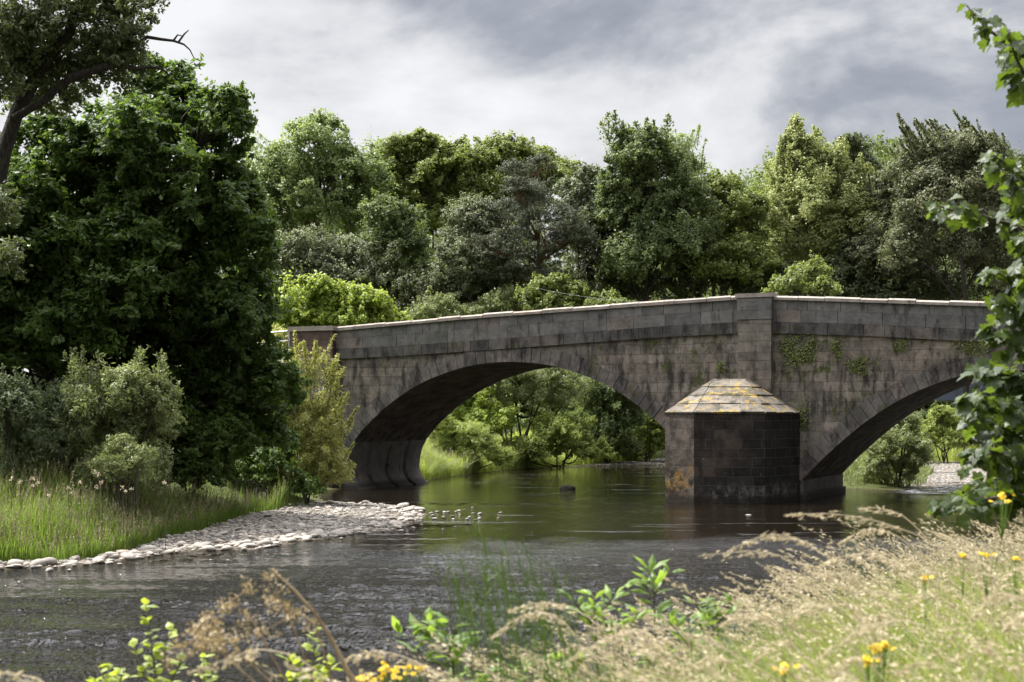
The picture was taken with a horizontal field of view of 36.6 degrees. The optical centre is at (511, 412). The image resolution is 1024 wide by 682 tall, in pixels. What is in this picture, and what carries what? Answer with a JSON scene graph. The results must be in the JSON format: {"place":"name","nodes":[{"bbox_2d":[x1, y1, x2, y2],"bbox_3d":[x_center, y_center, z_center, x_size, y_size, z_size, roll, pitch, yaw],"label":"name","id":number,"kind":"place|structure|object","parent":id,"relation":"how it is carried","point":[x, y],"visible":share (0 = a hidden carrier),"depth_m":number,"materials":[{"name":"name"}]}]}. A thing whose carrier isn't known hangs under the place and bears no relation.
{"place":"outdoors","nodes":[
{"label":"outdoors","id":0,"kind":"place"},
{"bbox_2d":[0,465,1023,681],"bbox_3d":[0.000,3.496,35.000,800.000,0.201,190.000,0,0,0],"label":"river water","id":1,"kind":"structure","parent":0,"point":[601,526],"depth_m":33.92,"materials":[{"name":"liquid"}]},
{"bbox_2d":[0,0,1023,373],"label":"sky","id":2,"kind":"structure","parent":0,"point":[549,71],"materials":[{"name":"grey"}]},
{"bbox_2d":[4,218,1023,577],"bbox_3d":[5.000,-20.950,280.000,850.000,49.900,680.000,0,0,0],"label":"ground","id":3,"kind":"structure","parent":0,"point":[234,490],"depth_m":59.50,"materials":[{"name":"gravel"}]},
{"bbox_2d":[0,363,53,491],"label":"willow shrub","id":4,"kind":"object","parent":3,"relation":"on","point":[18,403],"visible":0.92,"depth_m":41.91,"materials":[{"name":"green plant"}]},
{"bbox_2d":[18,376,94,482],"bbox_3d":[-13.200,0.808,44.549,2.576,3.802,2.822,0,0,0],"label":"willow shrub","id":5,"kind":"object","parent":3,"relation":"on","point":[53,405],"visible":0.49,"depth_m":44.16,"materials":[{"name":"green plant"}]},
{"bbox_2d":[0,0,193,281],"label":"ash tree","id":6,"kind":"object","parent":3,"relation":"on","point":[45,66],"visible":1,"depth_m":40.65,"materials":[{"name":"green plant"}]},
{"bbox_2d":[86,663,128,681],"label":"alder sapling","id":7,"kind":"object","parent":3,"relation":"on","point":[107,666],"visible":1,"depth_m":5.03,"materials":[{"name":"green plant"}]},
{"bbox_2d":[51,344,186,510],"bbox_3d":[-11.018,0.777,43.723,3.856,5.514,3.647,0,0,0],"label":"willow shrub","id":8,"kind":"object","parent":3,"relation":"on","point":[113,402],"visible":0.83,"depth_m":43.07,"materials":[{"name":"green plant"}]},
{"bbox_2d":[83,432,161,519],"bbox_3d":[-10.428,2.027,41.496,2.083,3.051,2.070,0,0,0],"label":"willow shrub","id":9,"kind":"object","parent":3,"relation":"on","point":[126,466],"visible":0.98,"depth_m":41.34,"materials":[{"name":"green plant"}]},
{"bbox_2d":[0,384,262,497],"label":"understorey bush","id":10,"kind":"object","parent":3,"relation":"on","point":[208,448],"visible":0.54,"depth_m":48.29,"materials":[{"name":"green plant"}]},
{"bbox_2d":[0,434,306,561],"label":"tall grass","id":11,"kind":"structure","parent":3,"relation":"on","point":[90,551],"depth_m":40.30,"materials":[{"name":"plant"}]},
{"bbox_2d":[0,50,313,483],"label":"chestnut tree","id":12,"kind":"object","parent":3,"relation":"on","point":[113,237],"visible":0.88,"depth_m":48.35,"materials":[{"name":"green plant"}]},
{"bbox_2d":[128,598,186,681],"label":"alder sapling","id":13,"kind":"object","parent":3,"relation":"on","point":[156,655],"visible":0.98,"depth_m":5.21,"materials":[{"name":"green plant"}]},
{"bbox_2d":[80,457,315,504],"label":"bank grass","id":14,"kind":"structure","parent":3,"relation":"on","point":[235,487],"depth_m":58.29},
{"bbox_2d":[194,653,218,681],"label":"alder sapling","id":15,"kind":"object","parent":3,"relation":"on","point":[212,676],"visible":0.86,"depth_m":5.01,"materials":[{"name":"green plant"}]},
{"bbox_2d":[161,618,253,681],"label":"dried sorrel","id":16,"kind":"object","parent":3,"relation":"on","point":[200,644],"visible":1,"depth_m":3.80,"materials":[{"name":"plant"}]},
{"bbox_2d":[21,501,424,567],"bbox_3d":[-7.659,3.404,46.424,8.248,0.365,26.742,0,0,13],"label":"gravel bank","id":17,"kind":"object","parent":3,"relation":"on","point":[337,513],"visible":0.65,"depth_m":47.66,"materials":[{"name":"gravel"}]},
{"bbox_2d":[192,609,270,681],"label":"dried sorrel","id":18,"kind":"object","parent":3,"relation":"on","point":[210,626],"visible":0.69,"depth_m":3.90,"materials":[{"name":"plant"}]},
{"bbox_2d":[215,576,286,681],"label":"dried sorrel","id":19,"kind":"object","parent":3,"relation":"on","point":[225,604],"visible":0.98,"depth_m":4.00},
{"bbox_2d":[187,648,328,681],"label":"grass plume","id":20,"kind":"object","parent":3,"relation":"on","point":[251,651],"depth_m":3.73,"materials":[{"name":"plant"}]},
{"bbox_2d":[223,602,332,681],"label":"dried sorrel","id":21,"kind":"object","parent":3,"relation":"on","point":[293,617],"visible":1,"depth_m":3.90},
{"bbox_2d":[230,442,326,504],"bbox_3d":[-9.126,1.904,56.258,4.399,3.337,2.857,0,0,21],"label":"riverside bush","id":22,"kind":"object","parent":3,"relation":"on","point":[266,462],"visible":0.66,"depth_m":55.69,"materials":[{"name":"green plant"}]},
{"bbox_2d":[258,568,314,681],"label":"dried sorrel","id":23,"kind":"object","parent":3,"relation":"on","point":[286,607],"visible":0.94,"depth_m":4.00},
{"bbox_2d":[275,627,342,681],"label":"alder sapling","id":24,"kind":"object","parent":3,"relation":"on","point":[290,676],"visible":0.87,"depth_m":4.90,"materials":[{"name":"green plant"}]},
{"bbox_2d":[272,569,357,681],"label":"dead stalk","id":25,"kind":"object","parent":3,"relation":"on","point":[337,651],"visible":1,"depth_m":3.90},
{"bbox_2d":[274,330,358,504],"bbox_3d":[-7.721,0.251,58.054,4.064,6.753,3.366,0,0,0],"label":"willow tree","id":26,"kind":"object","parent":3,"relation":"on","point":[319,432],"visible":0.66,"depth_m":57.82,"materials":[{"name":"green plant"}]},
{"bbox_2d":[243,107,401,274],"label":"ash tree","id":27,"kind":"object","parent":3,"relation":"on","point":[306,176],"visible":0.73,"depth_m":128.70,"materials":[{"name":"green plant"}]},
{"bbox_2d":[254,215,408,298],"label":"grey willow","id":28,"kind":"object","parent":3,"relation":"on","point":[330,256],"visible":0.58,"depth_m":119.03,"materials":[{"name":"green plant"}]},
{"bbox_2d":[260,267,412,348],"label":"hazel bush","id":29,"kind":"object","parent":3,"relation":"on","point":[322,300],"visible":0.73,"depth_m":85.07,"materials":[{"name":"green plant"}]},
{"bbox_2d":[335,188,444,317],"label":"hazel tree","id":30,"kind":"object","parent":3,"relation":"on","point":[383,215],"visible":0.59,"depth_m":121.02,"materials":[{"name":"green plant"}]},
{"bbox_2d":[339,649,450,681],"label":"grass plume","id":31,"kind":"object","parent":3,"relation":"on","point":[369,654],"depth_m":3.93,"materials":[{"name":"plant"}]},
{"bbox_2d":[377,661,415,681],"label":"ragwort","id":32,"kind":"object","parent":3,"relation":"on","point":[383,672],"visible":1,"depth_m":4.40,"materials":[{"name":"yellow plant"}]},
{"bbox_2d":[348,126,503,319],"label":"sycamore tree","id":33,"kind":"object","parent":3,"relation":"on","point":[420,159],"visible":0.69,"depth_m":133.13,"materials":[{"name":"green plant"}]},
{"bbox_2d":[392,607,482,681],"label":"dock plant","id":34,"kind":"object","parent":3,"relation":"on","point":[397,627],"visible":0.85,"depth_m":5.02,"materials":[{"name":"green plant"}]},
{"bbox_2d":[404,285,482,319],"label":"willow bush","id":35,"kind":"object","parent":3,"relation":"on","point":[431,308],"visible":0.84,"depth_m":114.34,"materials":[{"name":"green plant"}]},
{"bbox_2d":[423,414,517,471],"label":"meadow bush","id":36,"kind":"object","parent":3,"relation":"on","point":[454,432],"visible":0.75,"depth_m":89.22,"materials":[{"name":"green plant"}]},
{"bbox_2d":[419,433,528,479],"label":"meadow plants","id":37,"kind":"object","parent":3,"relation":"on","point":[455,467],"visible":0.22,"depth_m":87.02,"materials":[{"name":"plant"}]},
{"bbox_2d":[420,431,529,479],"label":"meadow plants seed heads","id":38,"kind":"object","parent":3,"relation":"on","point":[456,455],"visible":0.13,"depth_m":88.29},
{"bbox_2d":[434,384,519,435],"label":"riverside bush","id":39,"kind":"object","parent":3,"relation":"on","point":[484,411],"visible":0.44,"depth_m":95.86,"materials":[{"name":"green plant"}]},
{"bbox_2d":[427,191,533,311],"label":"holly tree","id":40,"kind":"object","parent":3,"relation":"on","point":[462,257],"visible":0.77,"depth_m":116.96,"materials":[{"name":"green plant"}]},
{"bbox_2d":[456,280,528,437],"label":"willow bush","id":41,"kind":"object","parent":3,"relation":"on","point":[509,295],"visible":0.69,"depth_m":114.56,"materials":[{"name":"green plant"}]},
{"bbox_2d":[407,513,589,681],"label":"wispy stems","id":42,"kind":"object","parent":3,"relation":"on","point":[515,631],"visible":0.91,"depth_m":4.52,"materials":[{"name":"green plant"}]},
{"bbox_2d":[388,260,608,430],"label":"understorey tree","id":43,"kind":"object","parent":3,"relation":"on","point":[405,288],"visible":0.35,"depth_m":117.47,"materials":[{"name":"green plant"}]},
{"bbox_2d":[424,129,581,437],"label":"maple tree","id":44,"kind":"object","parent":3,"relation":"on","point":[495,151],"visible":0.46,"depth_m":135.33,"materials":[{"name":"green plant"}]},
{"bbox_2d":[485,654,539,681],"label":"leafy weed","id":45,"kind":"object","parent":3,"relation":"on","point":[508,676],"visible":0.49,"depth_m":5.46,"materials":[{"name":"green plant"}]},
{"bbox_2d":[470,367,594,440],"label":"spreading willow","id":46,"kind":"object","parent":3,"relation":"on","point":[537,383],"visible":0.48,"depth_m":98.27,"materials":[{"name":"green plant"}]},
{"bbox_2d":[466,151,602,425],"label":"pine tree","id":47,"kind":"object","parent":3,"relation":"on","point":[565,230],"visible":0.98,"depth_m":115.54,"materials":[{"name":"green plant"}]},
{"bbox_2d":[488,610,596,681],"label":"grass plume","id":48,"kind":"object","parent":3,"relation":"on","point":[531,616],"depth_m":4.13,"materials":[{"name":"plant"}]},
{"bbox_2d":[514,271,591,416],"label":"hazel bush","id":49,"kind":"object","parent":3,"relation":"on","point":[534,295],"visible":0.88,"depth_m":110.92,"materials":[{"name":"green plant"}]},
{"bbox_2d":[494,405,617,468],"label":"riverside bush","id":50,"kind":"object","parent":3,"relation":"on","point":[562,434],"visible":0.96,"depth_m":96.48,"materials":[{"name":"green plant"}]},
{"bbox_2d":[534,650,589,681],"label":"leafy weed","id":51,"kind":"object","parent":3,"relation":"on","point":[559,656],"visible":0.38,"depth_m":5.15,"materials":[{"name":"green plant"}]},
{"bbox_2d":[506,600,629,681],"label":"grass plume","id":52,"kind":"object","parent":3,"relation":"on","point":[554,606],"depth_m":4.23,"materials":[{"name":"plant"}]},
{"bbox_2d":[489,371,661,449],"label":"riverside bush","id":53,"kind":"object","parent":3,"relation":"on","point":[524,423],"visible":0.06,"depth_m":112.05,"materials":[{"name":"green plant"}]},
{"bbox_2d":[494,425,659,468],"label":"riverside plants","id":54,"kind":"object","parent":3,"relation":"on","point":[552,460],"visible":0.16,"depth_m":102.80,"materials":[{"name":"plant"}]},
{"bbox_2d":[554,584,628,681],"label":"leafy weed","id":55,"kind":"object","parent":3,"relation":"on","point":[585,606],"visible":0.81,"depth_m":5.00,"materials":[{"name":"green plant"}]},
{"bbox_2d":[164,152,1020,323],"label":"distant wood","id":56,"kind":"object","parent":3,"relation":"on","point":[972,298],"visible":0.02,"depth_m":162.69,"materials":[{"name":"plant"}]},
{"bbox_2d":[535,158,652,290],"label":"whitebeam tree","id":57,"kind":"object","parent":3,"relation":"on","point":[582,182],"visible":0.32,"depth_m":119.90,"materials":[{"name":"green plant"}]},
{"bbox_2d":[564,372,649,463],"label":"dark bush","id":58,"kind":"object","parent":3,"relation":"on","point":[614,407],"visible":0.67,"depth_m":104.51,"materials":[{"name":"green plant"}]},
{"bbox_2d":[581,287,632,413],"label":"elder bush","id":59,"kind":"object","parent":3,"relation":"on","point":[610,295],"visible":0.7,"depth_m":109.85,"materials":[{"name":"green plant"}]},
{"bbox_2d":[582,603,654,680],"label":"leafy weed","id":60,"kind":"object","parent":3,"relation":"on","point":[639,616],"visible":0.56,"depth_m":5.29,"materials":[{"name":"green plant"}]},
{"bbox_2d":[631,413,664,461],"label":"riverside bush","id":61,"kind":"object","parent":3,"relation":"on","point":[652,432],"visible":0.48,"depth_m":107.99,"materials":[{"name":"green plant"}]},
{"bbox_2d":[625,554,684,671],"bbox_3d":[0.519,0.889,5.605,0.228,0.753,0.202,0,0,0],"label":"nettle plant","id":62,"kind":"object","parent":3,"relation":"on","point":[658,581],"visible":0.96,"depth_m":5.59,"materials":[{"name":"green plant"}]},
{"bbox_2d":[287,293,1023,503],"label":"stone bridge","id":63,"kind":"structure","parent":3,"relation":"on","point":[735,435],"depth_m":63.49,"materials":[{"name":"stone"}]},
{"bbox_2d":[774,334,809,371],"bbox_3d":[11.262,-2.532,62.349,1.501,1.890,0.189,0,0,28],"label":"wall weed","id":64,"kind":"object","parent":63,"relation":"attached to","point":[789,349],"depth_m":62.37,"materials":[{"name":"green plant"}]},
{"bbox_2d":[798,334,819,364],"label":"wall weed","id":65,"kind":"object","parent":63,"relation":"attached to","point":[809,345],"depth_m":62.03,"materials":[{"name":"green plant"}]},
{"bbox_2d":[943,336,990,360],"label":"wall weed","id":66,"kind":"object","parent":63,"relation":"attached to","point":[969,347],"depth_m":59.41,"materials":[{"name":"green plant"}]},
{"bbox_2d":[589,109,733,451],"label":"alder tree","id":67,"kind":"object","parent":3,"relation":"on","point":[636,197],"visible":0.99,"depth_m":115.79,"materials":[{"name":"green plant"}]},
{"bbox_2d":[564,626,781,681],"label":"grass plume","id":68,"kind":"object","parent":3,"relation":"on","point":[646,630],"depth_m":3.73,"materials":[{"name":"plant"}]},
{"bbox_2d":[577,241,770,301],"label":"understorey tree","id":69,"kind":"object","parent":3,"relation":"on","point":[680,285],"visible":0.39,"depth_m":118.42,"materials":[{"name":"green plant"}]},
{"bbox_2d":[648,606,719,678],"bbox_3d":[0.563,0.948,4.981,0.148,0.657,0.212,0,0,-34],"label":"leafy weed","id":70,"kind":"object","parent":3,"relation":"on","point":[673,620],"visible":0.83,"depth_m":4.98,"materials":[{"name":"green plant"}]},
{"bbox_2d":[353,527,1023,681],"bbox_3d":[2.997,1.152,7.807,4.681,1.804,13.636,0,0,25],"label":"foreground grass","id":71,"kind":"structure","parent":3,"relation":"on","point":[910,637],"depth_m":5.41,"materials":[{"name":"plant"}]},
{"bbox_2d":[664,123,715,299],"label":"birch tree","id":72,"kind":"object","parent":3,"relation":"on","point":[697,163],"visible":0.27,"depth_m":127.21,"materials":[{"name":"green plant"}]},
{"bbox_2d":[683,592,744,680],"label":"leafy weed","id":73,"kind":"object","parent":3,"relation":"on","point":[728,597],"visible":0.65,"depth_m":5.31,"materials":[{"name":"green plant"}]},
{"bbox_2d":[679,167,785,296],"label":"hazel tree","id":74,"kind":"object","parent":3,"relation":"on","point":[744,236],"visible":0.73,"depth_m":117.71,"materials":[{"name":"green plant"}]},
{"bbox_2d":[719,613,811,680],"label":"grass plume","id":75,"kind":"object","parent":3,"relation":"on","point":[745,616],"depth_m":4.69,"materials":[{"name":"plant"}]},
{"bbox_2d":[698,549,874,675],"bbox_3d":[0.800,0.838,4.536,0.541,0.877,0.037,0,0,28],"label":"grass plume","id":76,"kind":"object","parent":3,"relation":"on","point":[763,555],"depth_m":4.57,"materials":[{"name":"plant"}]},
{"bbox_2d":[751,639,823,681],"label":"grass plume","id":77,"kind":"object","parent":3,"relation":"on","point":[789,644],"depth_m":4.12,"materials":[{"name":"plant"}]},
{"bbox_2d":[608,126,978,297],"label":"hill wood","id":78,"kind":"object","parent":3,"relation":"on","point":[880,148],"visible":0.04,"depth_m":315.89,"materials":[{"name":"plant"}]},
{"bbox_2d":[730,532,858,679],"bbox_3d":[0.823,0.811,4.508,0.394,0.933,0.033,0,0,29],"label":"grass plume","id":79,"kind":"object","parent":3,"relation":"on","point":[774,538],"depth_m":4.51,"materials":[{"name":"plant"}]},
{"bbox_2d":[761,250,841,296],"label":"ash sapling","id":80,"kind":"object","parent":3,"relation":"on","point":[815,274],"visible":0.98,"depth_m":89.35,"materials":[{"name":"plant"}]},
{"bbox_2d":[758,112,882,296],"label":"poplar tree","id":81,"kind":"object","parent":3,"relation":"on","point":[825,174],"visible":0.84,"depth_m":121.60,"materials":[{"name":"green plant"}]},
{"bbox_2d":[788,602,867,681],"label":"grass plume","id":82,"kind":"object","parent":3,"relation":"on","point":[803,609],"depth_m":3.76,"materials":[{"name":"plant"}]},
{"bbox_2d":[751,237,919,298],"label":"understorey tree","id":83,"kind":"object","parent":3,"relation":"on","point":[855,283],"visible":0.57,"depth_m":118.21,"materials":[{"name":"green plant"}]},
{"bbox_2d":[830,655,885,681],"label":"grass plume","id":84,"kind":"object","parent":3,"relation":"on","point":[851,661],"depth_m":4.02,"materials":[{"name":"plant"}]},
{"bbox_2d":[832,131,886,177],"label":"lime tree","id":85,"kind":"object","parent":3,"relation":"on","point":[858,143],"visible":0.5,"depth_m":155.54,"materials":[{"name":"green plant"}]},
{"bbox_2d":[867,640,895,681],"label":"ragwort","id":86,"kind":"object","parent":3,"relation":"on","point":[885,645],"visible":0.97,"depth_m":4.00,"materials":[{"name":"yellow plant"}]},
{"bbox_2d":[817,553,954,675],"bbox_3d":[1.151,0.849,4.792,0.433,0.842,0.034,0,0,29],"label":"grass plume","id":87,"kind":"object","parent":3,"relation":"on","point":[856,557],"depth_m":4.81,"materials":[{"name":"plant"}]},
{"bbox_2d":[784,510,992,626],"bbox_3d":[1.133,0.781,4.695,0.622,0.973,0.033,0,0,20],"label":"grass plume","id":88,"kind":"object","parent":3,"relation":"on","point":[897,528],"depth_m":4.70,"materials":[{"name":"plant"}]},
{"bbox_2d":[838,527,938,675],"bbox_3d":[1.189,0.814,4.899,0.338,0.912,0.029,0,0,39],"label":"grass plume","id":89,"kind":"object","parent":3,"relation":"on","point":[879,531],"depth_m":4.91,"materials":[{"name":"plant"}]},
{"bbox_2d":[837,149,943,282],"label":"poplar sapling","id":90,"kind":"object","parent":3,"relation":"on","point":[868,246],"visible":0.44,"depth_m":119.27,"materials":[{"name":"green plant"}]},
{"bbox_2d":[843,451,938,487],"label":"riverside plants","id":91,"kind":"object","parent":3,"relation":"on","point":[926,471],"visible":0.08,"depth_m":74.65,"materials":[{"name":"plant"}]},
{"bbox_2d":[849,611,940,681],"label":"grass plume","id":92,"kind":"object","parent":3,"relation":"on","point":[883,616],"depth_m":4.29,"materials":[{"name":"plant"}]},
{"bbox_2d":[856,411,945,486],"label":"willow bush","id":93,"kind":"object","parent":3,"relation":"on","point":[890,442],"visible":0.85,"depth_m":72.15,"materials":[{"name":"green plant"}]},
{"bbox_2d":[858,505,949,679],"bbox_3d":[1.335,0.789,5.296,0.334,0.945,0.033,0,0,41],"label":"grass plume","id":94,"kind":"object","parent":3,"relation":"on","point":[869,507],"depth_m":5.29,"materials":[{"name":"plant"}]},
{"bbox_2d":[813,619,1005,681],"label":"grass plume","id":95,"kind":"object","parent":3,"relation":"on","point":[870,626],"depth_m":3.73,"materials":[{"name":"plant"}]},
{"bbox_2d":[894,658,957,681],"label":"grass plume","id":96,"kind":"object","parent":3,"relation":"on","point":[917,663],"depth_m":4.08,"materials":[{"name":"plant"}]},
{"bbox_2d":[914,401,968,462],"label":"riverside bush","id":97,"kind":"object","parent":3,"relation":"on","point":[939,419],"visible":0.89,"depth_m":103.73,"materials":[{"name":"green plant"}]},
{"bbox_2d":[906,589,977,676],"bbox_3d":[1.277,0.900,4.632,0.032,0.738,0.264,0,0,-36],"label":"grass plume","id":98,"kind":"object","parent":3,"relation":"on","point":[923,595],"depth_m":4.65,"materials":[{"name":"plant"}]},
{"bbox_2d":[877,443,1010,462],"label":"riverside plants","id":99,"kind":"object","parent":3,"relation":"on","point":[952,455],"visible":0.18,"depth_m":108.90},
{"bbox_2d":[899,401,995,448],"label":"dark bush","id":100,"kind":"object","parent":3,"relation":"on","point":[923,410],"visible":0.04,"depth_m":128.97,"materials":[{"name":"green plant"}]},
{"bbox_2d":[876,109,1023,452],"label":"poplar tree","id":101,"kind":"object","parent":3,"relation":"on","point":[951,166],"visible":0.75,"depth_m":114.00,"materials":[{"name":"green plant"}]},
{"bbox_2d":[887,248,1013,300],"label":"understorey tree","id":102,"kind":"object","parent":3,"relation":"on","point":[934,289],"visible":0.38,"depth_m":117.60,"materials":[{"name":"green plant"}]},
{"bbox_2d":[933,381,1014,400],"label":"girder bridge","id":103,"kind":"structure","parent":3,"relation":"on","point":[952,395],"depth_m":117.17,"materials":[{"name":"grey"}]},
{"bbox_2d":[925,3,1023,531],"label":"sycamore tree","id":104,"kind":"object","parent":3,"relation":"on","point":[997,377],"visible":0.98,"depth_m":7.14,"materials":[{"name":"green plant"}]},
{"bbox_2d":[953,641,1019,681],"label":"grass plume","id":105,"kind":"object","parent":3,"relation":"on","point":[976,652],"depth_m":3.71,"materials":[{"name":"plant"}]},
{"bbox_2d":[968,589,1023,623],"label":"grass plume","id":106,"kind":"object","parent":3,"relation":"on","point":[1007,595],"depth_m":3.61,"materials":[{"name":"plant"}]},
{"bbox_2d":[988,492,1014,660],"bbox_3d":[1.832,0.770,5.800,0.086,0.949,0.114,0,0,-27],"label":"ragwort","id":107,"kind":"object","parent":3,"relation":"on","point":[1007,502],"visible":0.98,"depth_m":5.79,"materials":[{"name":"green plant"}]},
{"bbox_2d":[192,510,1023,681],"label":"seeding grass","id":108,"kind":"structure","parent":0,"point":[666,642],"depth_m":5.30,"materials":[{"name":"plant"}]},
{"bbox_2d":[910,461,1023,486],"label":"upstream gravel","id":109,"kind":"structure","parent":0,"point":[939,466],"depth_m":85.09,"materials":[{"name":"gravel"}]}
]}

